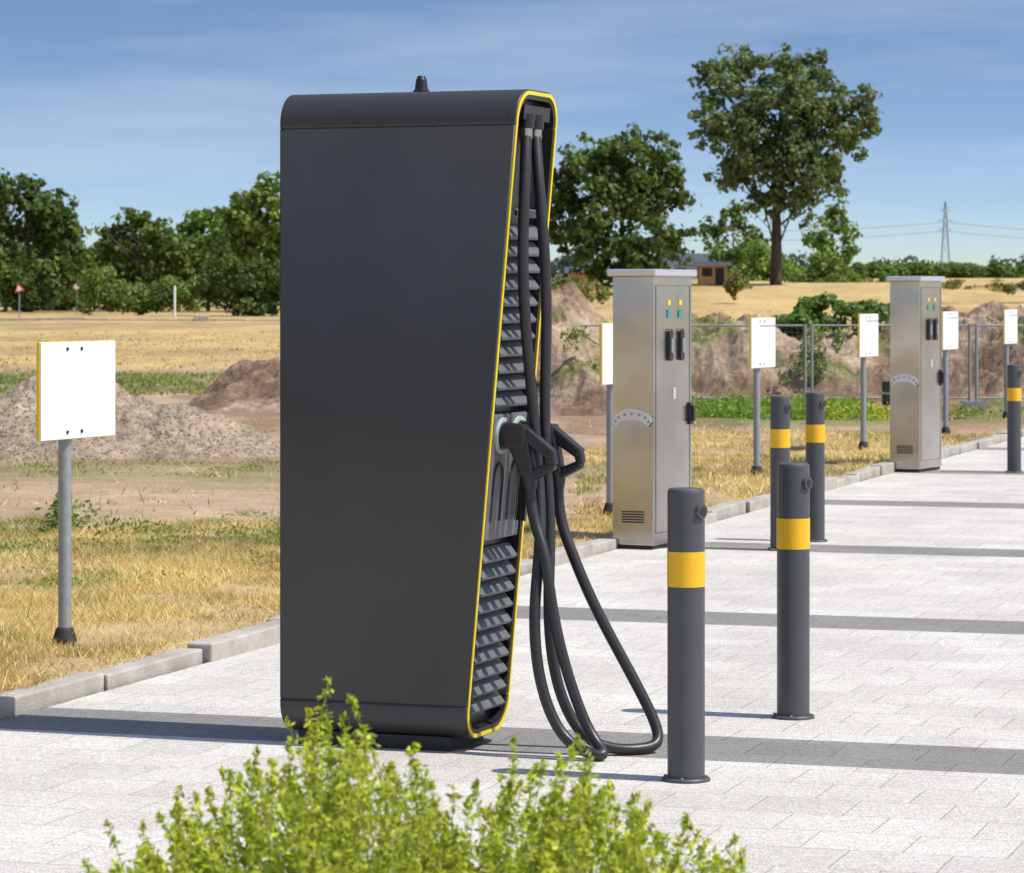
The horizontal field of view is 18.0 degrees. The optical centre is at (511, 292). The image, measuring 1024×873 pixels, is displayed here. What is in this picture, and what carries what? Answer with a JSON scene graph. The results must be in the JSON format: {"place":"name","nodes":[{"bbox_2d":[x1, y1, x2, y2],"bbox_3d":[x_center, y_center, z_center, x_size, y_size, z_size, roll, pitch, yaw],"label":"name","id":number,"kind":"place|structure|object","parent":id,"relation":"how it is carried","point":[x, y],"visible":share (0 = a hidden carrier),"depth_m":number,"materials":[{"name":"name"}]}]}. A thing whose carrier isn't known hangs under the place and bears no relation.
{"place":"outdoors","nodes":[
{"label":"outdoors","id":0,"kind":"place"},
{"bbox_2d":[0,436,1023,872],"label":"pavement","id":1,"kind":"structure","parent":0,"point":[902,752],"depth_m":12.05,"materials":[{"name":"grey concrete"}]},
{"bbox_2d":[80,675,747,872],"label":"foreground shrub","id":2,"kind":"object","parent":1,"relation":"on","point":[318,833],"visible":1,"depth_m":4.95,"materials":[{"name":"green plant"}]},
{"bbox_2d":[280,76,662,760],"bbox_3d":[-0.127,0.416,11.389,1.330,2.367,0.430,0,0,21],"label":"ev charging station","id":3,"kind":"object","parent":1,"relation":"on","point":[424,470],"visible":0.99,"depth_m":11.29,"materials":[{"name":"grey paint"}]},
{"bbox_2d":[613,276,690,549],"bbox_3d":[0.887,0.750,20.405,0.280,1.700,0.610,0,0,26],"label":"housing","id":4,"kind":"object","parent":1,"relation":"on","point":[650,465],"visible":0.83,"depth_m":20.16,"materials":[{"name":"metal"}]},
{"bbox_2d":[613,409,651,427],"bbox_3d":[0.749,0.782,20.123,0.260,0.115,0.018,0,0,26],"label":"plate","id":5,"kind":"object","parent":4,"relation":"attached to","point":[633,414],"visible":1,"depth_m":20.11,"materials":[{"name":"metal"}]},
{"bbox_2d":[607,269,696,276],"bbox_3d":[0.887,-0.122,20.405,0.340,0.045,0.670,0,0,26],"label":"cap","id":6,"kind":"object","parent":4,"relation":"on","point":[655,272],"visible":0.94,"depth_m":20.14,"materials":[{"name":"metal"}]},
{"bbox_2d":[622,285,689,533],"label":"seams and vent","id":7,"kind":"object","parent":4,"relation":"attached to","point":[689,441],"visible":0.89,"depth_m":20.28,"materials":[{"name":"metal"}]},
{"bbox_2d":[667,300,694,423],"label":"sockets","id":8,"kind":"object","parent":4,"relation":"attached to","point":[681,356],"visible":1,"depth_m":20.42,"materials":[{"name":"black plastic"}]},
{"bbox_2d":[662,487,710,783],"bbox_3d":[0.571,1.121,10.600,0.160,0.958,0.160,0,0,43],"label":"bollard","id":9,"kind":"object","parent":1,"relation":"on","point":[687,510],"visible":1,"depth_m":10.55,"materials":[{"name":"metal"}]},
{"bbox_2d":[767,395,790,550],"bbox_3d":[1.665,1.121,20.070,0.160,0.958,0.160,0,0,-44],"label":"bollard","id":10,"kind":"object","parent":1,"relation":"on","point":[780,407],"visible":0.73,"depth_m":20.02,"materials":[{"name":"metal"}]},
{"bbox_2d":[772,462,814,720],"bbox_3d":[1.058,1.121,12.160,0.160,0.958,0.160,0,0,40],"label":"bollard","id":11,"kind":"object","parent":1,"relation":"on","point":[794,483],"visible":1,"depth_m":12.11,"materials":[{"name":"metal"}]},
{"bbox_2d":[805,392,827,541],"bbox_3d":[1.948,1.121,20.770,0.160,0.958,0.160,0,0,-44],"label":"bollard","id":12,"kind":"object","parent":1,"relation":"on","point":[815,430],"visible":0.88,"depth_m":20.72,"materials":[{"name":"metal"}]},
{"bbox_2d":[890,281,940,471],"bbox_3d":[3.628,0.750,29.035,0.280,1.700,0.610,0,0,26],"label":"housing","id":13,"kind":"object","parent":1,"relation":"on","point":[914,413],"visible":0.99,"depth_m":28.79,"materials":[{"name":"metal"}]},
{"bbox_2d":[890,374,918,386],"bbox_3d":[3.490,0.782,28.753,0.260,0.115,0.018,0,0,26],"label":"plate","id":14,"kind":"object","parent":13,"relation":"attached to","point":[904,378],"visible":1,"depth_m":28.75,"materials":[{"name":"metal"}]},
{"bbox_2d":[886,276,944,280],"bbox_3d":[3.628,-0.122,29.035,0.340,0.045,0.670,0,0,26],"label":"cap","id":15,"kind":"object","parent":13,"relation":"on","point":[915,278],"visible":0.96,"depth_m":28.76,"materials":[{"name":"metal"}]},
{"bbox_2d":[897,287,940,460],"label":"seams and vent","id":16,"kind":"object","parent":13,"relation":"attached to","point":[898,452],"visible":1,"depth_m":29.21,"materials":[{"name":"metal"}]},
{"bbox_2d":[927,298,944,384],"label":"sockets","id":17,"kind":"object","parent":13,"relation":"attached to","point":[929,337],"visible":1,"depth_m":29.05,"materials":[{"name":"black plastic"}]},
{"bbox_2d":[1005,365,1022,472],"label":"bollard","id":18,"kind":"object","parent":1,"relation":"on","point":[1014,373],"visible":1,"depth_m":28.65,"materials":[{"name":"metal"}]},
{"bbox_2d":[0,278,1023,690],"bbox_3d":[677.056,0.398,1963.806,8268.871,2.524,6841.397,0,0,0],"label":"ground","id":19,"kind":"structure","parent":0,"point":[760,298],"depth_m":35.84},
{"bbox_2d":[15,283,23,317],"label":"road sign","id":20,"kind":"object","parent":19,"relation":"on","point":[19,288],"visible":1,"depth_m":149.94,"materials":[{"name":"white metal"}]},
{"bbox_2d":[1,237,103,310],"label":"round bush","id":21,"kind":"object","parent":19,"relation":"on","point":[65,305],"visible":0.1,"depth_m":194.38,"materials":[{"name":"green plant"}]},
{"bbox_2d":[0,168,105,311],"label":"broadleaf tree","id":22,"kind":"object","parent":19,"relation":"on","point":[52,229],"visible":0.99,"depth_m":179.06,"materials":[{"name":"green plant"}]},
{"bbox_2d":[37,340,114,646],"bbox_3d":[-1.930,0.903,14.100,0.105,1.379,0.634,0,0,23],"label":"information sign","id":23,"kind":"object","parent":19,"relation":"on","point":[75,389],"visible":0.89,"depth_m":14.04,"materials":[{"name":"metal"}]},
{"bbox_2d":[73,283,79,313],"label":"road sign","id":24,"kind":"object","parent":19,"relation":"on","point":[75,286],"visible":0.55,"depth_m":164.94,"materials":[{"name":"white metal"}]},
{"bbox_2d":[74,264,201,314],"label":"round bush","id":25,"kind":"object","parent":19,"relation":"on","point":[136,298],"visible":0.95,"depth_m":159.58,"materials":[{"name":"green plant"}]},
{"bbox_2d":[0,318,279,320],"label":"road kerb edge","id":26,"kind":"object","parent":19,"relation":"on","point":[125,319],"visible":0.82,"depth_m":139.93,"materials":[{"name":"concrete"}]},
{"bbox_2d":[0,373,279,460],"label":"gravel mound","id":27,"kind":"object","parent":19,"relation":"on","point":[216,425],"visible":0.56,"depth_m":30.66,"materials":[{"name":"grey gravel"}]},
{"bbox_2d":[0,373,279,459],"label":"gravel stones","id":28,"kind":"object","parent":19,"relation":"on","point":[180,429],"visible":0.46,"depth_m":30.77,"materials":[{"name":"gravel"}]},
{"bbox_2d":[86,206,195,311],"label":"broadleaf tree","id":29,"kind":"object","parent":19,"relation":"on","point":[154,251],"visible":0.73,"depth_m":184.34,"materials":[{"name":"green plant"}]},
{"bbox_2d":[76,221,256,302],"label":"broadleaf tree","id":30,"kind":"object","parent":19,"relation":"on","point":[103,258],"visible":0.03,"depth_m":204.07,"materials":[{"name":"green plant"}]},
{"bbox_2d":[174,286,175,317],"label":"marker post","id":31,"kind":"object","parent":19,"relation":"on","point":[174,302],"visible":1,"depth_m":149.97,"materials":[{"name":"white plastic"}]},
{"bbox_2d":[194,316,208,320],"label":"stone block","id":32,"kind":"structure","parent":19,"relation":"on","point":[201,318],"depth_m":139.85,"materials":[{"name":"stone"}]},
{"bbox_2d":[148,205,259,310],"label":"broadleaf tree","id":33,"kind":"object","parent":19,"relation":"on","point":[199,221],"visible":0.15,"depth_m":188.74,"materials":[{"name":"green plant"}]},
{"bbox_2d":[194,245,279,315],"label":"round bush","id":34,"kind":"object","parent":19,"relation":"on","point":[261,284],"visible":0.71,"depth_m":157.37,"materials":[{"name":"green plant"}]},
{"bbox_2d":[195,170,279,303],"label":"broadleaf tree","id":35,"kind":"object","parent":19,"relation":"on","point":[246,218],"visible":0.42,"depth_m":179.33,"materials":[{"name":"green plant"}]},
{"bbox_2d":[0,456,527,589],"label":"roadside weeds","id":36,"kind":"object","parent":19,"relation":"on","point":[54,505],"visible":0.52,"depth_m":20.53,"materials":[{"name":"green plant"}]},
{"bbox_2d":[186,282,608,415],"bbox_3d":[-1.100,0.747,43.000,7.800,1.786,8.000,0,0,0],"label":"earth mound","id":37,"kind":"object","parent":19,"relation":"on","point":[247,385],"visible":0.23,"depth_m":42.12,"materials":[{"name":"brown soil"}]},
{"bbox_2d":[0,309,1022,694],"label":"dry grass","id":38,"kind":"structure","parent":19,"relation":"on","point":[18,629],"depth_m":18.51,"materials":[{"name":"yellow plant"}]},
{"bbox_2d":[0,428,1023,719],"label":"kerb","id":39,"kind":"structure","parent":19,"relation":"on","point":[84,684],"depth_m":14.08,"materials":[{"name":"concrete"}]},
{"bbox_2d":[6,248,1023,281],"bbox_3d":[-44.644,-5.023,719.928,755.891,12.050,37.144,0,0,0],"label":"distant treeline","id":40,"kind":"object","parent":19,"relation":"on","point":[560,265],"visible":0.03,"depth_m":715.11,"materials":[{"name":"green plant"}]},
{"bbox_2d":[564,267,598,291],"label":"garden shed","id":41,"kind":"structure","parent":19,"relation":"on","point":[582,276],"depth_m":149.40,"materials":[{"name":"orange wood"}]},
{"bbox_2d":[599,323,612,515],"bbox_3d":[0.700,0.905,22.500,0.105,1.384,0.634,0,0,23],"label":"information sign","id":42,"kind":"object","parent":19,"relation":"on","point":[606,354],"visible":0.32,"depth_m":22.42,"materials":[{"name":"metal"}]},
{"bbox_2d":[548,122,701,289],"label":"broadleaf tree","id":43,"kind":"object","parent":19,"relation":"on","point":[623,183],"visible":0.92,"depth_m":138.99,"materials":[{"name":"green plant"}]},
{"bbox_2d":[693,262,731,284],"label":"wooden hut","id":44,"kind":"object","parent":19,"relation":"on","point":[712,273],"visible":0.91,"depth_m":149.40,"materials":[{"name":"orange wood"}]},
{"bbox_2d":[698,199,770,278],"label":"broadleaf tree","id":45,"kind":"object","parent":19,"relation":"on","point":[733,256],"visible":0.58,"depth_m":174.69,"materials":[{"name":"green plant"}]},
{"bbox_2d":[749,317,774,474],"bbox_3d":[2.080,0.905,27.300,0.105,1.384,0.634,0,0,23],"label":"information sign","id":46,"kind":"object","parent":19,"relation":"on","point":[761,342],"visible":0.92,"depth_m":27.24,"materials":[{"name":"metal"}]},
{"bbox_2d":[727,238,807,280],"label":"round bush","id":47,"kind":"object","parent":19,"relation":"on","point":[758,255],"visible":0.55,"depth_m":164.59,"materials":[{"name":"green plant"}]},
{"bbox_2d":[687,42,883,284],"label":"broadleaf tree","id":48,"kind":"object","parent":19,"relation":"on","point":[786,152],"visible":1,"depth_m":149.01,"materials":[{"name":"green plant"}]},
{"bbox_2d":[551,270,1023,304],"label":"round bush","id":49,"kind":"object","parent":19,"relation":"on","point":[733,286],"visible":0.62,"depth_m":119.81,"materials":[{"name":"green plant"}]},
{"bbox_2d":[559,201,1023,263],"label":"electricity pylon","id":50,"kind":"object","parent":19,"relation":"on","point":[947,228],"visible":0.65,"depth_m":899.38,"materials":[{"name":"metal"}]},
{"bbox_2d":[579,324,1023,409],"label":"construction fence","id":51,"kind":"object","parent":19,"relation":"on","point":[977,403],"visible":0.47,"depth_m":42.80,"materials":[{"name":"grey metal"}]},
{"bbox_2d":[801,197,863,277],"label":"broadleaf tree","id":52,"kind":"object","parent":19,"relation":"on","point":[821,242],"visible":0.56,"depth_m":174.65,"materials":[{"name":"green plant"}]},
{"bbox_2d":[691,391,1023,420],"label":"green verge","id":53,"kind":"structure","parent":19,"relation":"on","point":[729,408],"depth_m":40.11,"materials":[{"name":"green plant"}]},
{"bbox_2d":[882,381,889,405],"bbox_3d":[5.167,1.319,42.200,0.646,0.305,0.300,0,0,0],"label":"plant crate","id":54,"kind":"object","parent":53,"relation":"on","point":[885,388],"visible":0.15,"depth_m":42.05,"materials":[{"name":"plastic"}]},
{"bbox_2d":[825,395,889,419],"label":"wild flowers","id":55,"kind":"object","parent":19,"relation":"on","point":[858,412],"visible":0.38,"depth_m":39.94,"materials":[{"name":"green plant"}]},
{"bbox_2d":[858,314,877,449],"bbox_3d":[3.490,0.910,32.000,0.105,1.395,0.634,0,0,23],"label":"information sign","id":56,"kind":"object","parent":19,"relation":"on","point":[867,335],"visible":0.88,"depth_m":31.94,"materials":[{"name":"metal"}]},
{"bbox_2d":[783,249,1003,282],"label":"round bush","id":57,"kind":"object","parent":19,"relation":"on","point":[820,263],"visible":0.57,"depth_m":159.71,"materials":[{"name":"green plant"}]},
{"bbox_2d":[845,260,1023,277],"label":"hedge","id":58,"kind":"object","parent":19,"relation":"on","point":[951,269],"visible":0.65,"depth_m":209.06,"materials":[{"name":"green plant"}]},
{"bbox_2d":[941,311,957,434],"bbox_3d":[4.840,0.921,36.000,0.105,1.416,0.634,0,0,23],"label":"information sign","id":59,"kind":"object","parent":19,"relation":"on","point":[949,330],"visible":0.89,"depth_m":35.94,"materials":[{"name":"metal"}]},
{"bbox_2d":[1002,309,1017,418],"bbox_3d":[6.130,0.910,40.000,0.105,1.394,0.634,0,0,23],"label":"information sign","id":60,"kind":"object","parent":19,"relation":"on","point":[1009,326],"visible":0.81,"depth_m":39.94,"materials":[{"name":"metal"}]},
{"bbox_2d":[0,0,1023,281],"label":"sky","id":61,"kind":"structure","parent":0,"point":[166,109],"materials":[{"name":"blue"}]},
{"bbox_2d":[647,260,676,268],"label":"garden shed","id":62,"kind":"structure","parent":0,"point":[672,264],"depth_m":164.62,"materials":[{"name":"grey"}]},
{"bbox_2d":[663,253,715,277],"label":"house","id":63,"kind":"structure","parent":0,"point":[699,258],"depth_m":204.04,"materials":[{"name":"grey"}]},
{"bbox_2d":[691,300,1023,409],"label":"earth bank","id":64,"kind":"structure","parent":0,"point":[992,310],"depth_m":44.71,"materials":[{"name":"brown soil"}]},
{"bbox_2d":[559,316,1001,386],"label":"bank weeds","id":65,"kind":"object","parent":64,"relation":"on","point":[573,334],"visible":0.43,"depth_m":43.94,"materials":[{"name":"green plant"}]},
{"bbox_2d":[774,291,889,333],"bbox_3d":[4.636,0.301,46.588,1.848,0.636,1.070,0,0,0],"label":"bank shrub","id":66,"kind":"object","parent":64,"relation":"on","point":[805,310],"visible":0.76,"depth_m":46.38,"materials":[{"name":"green plant"}]}
]}

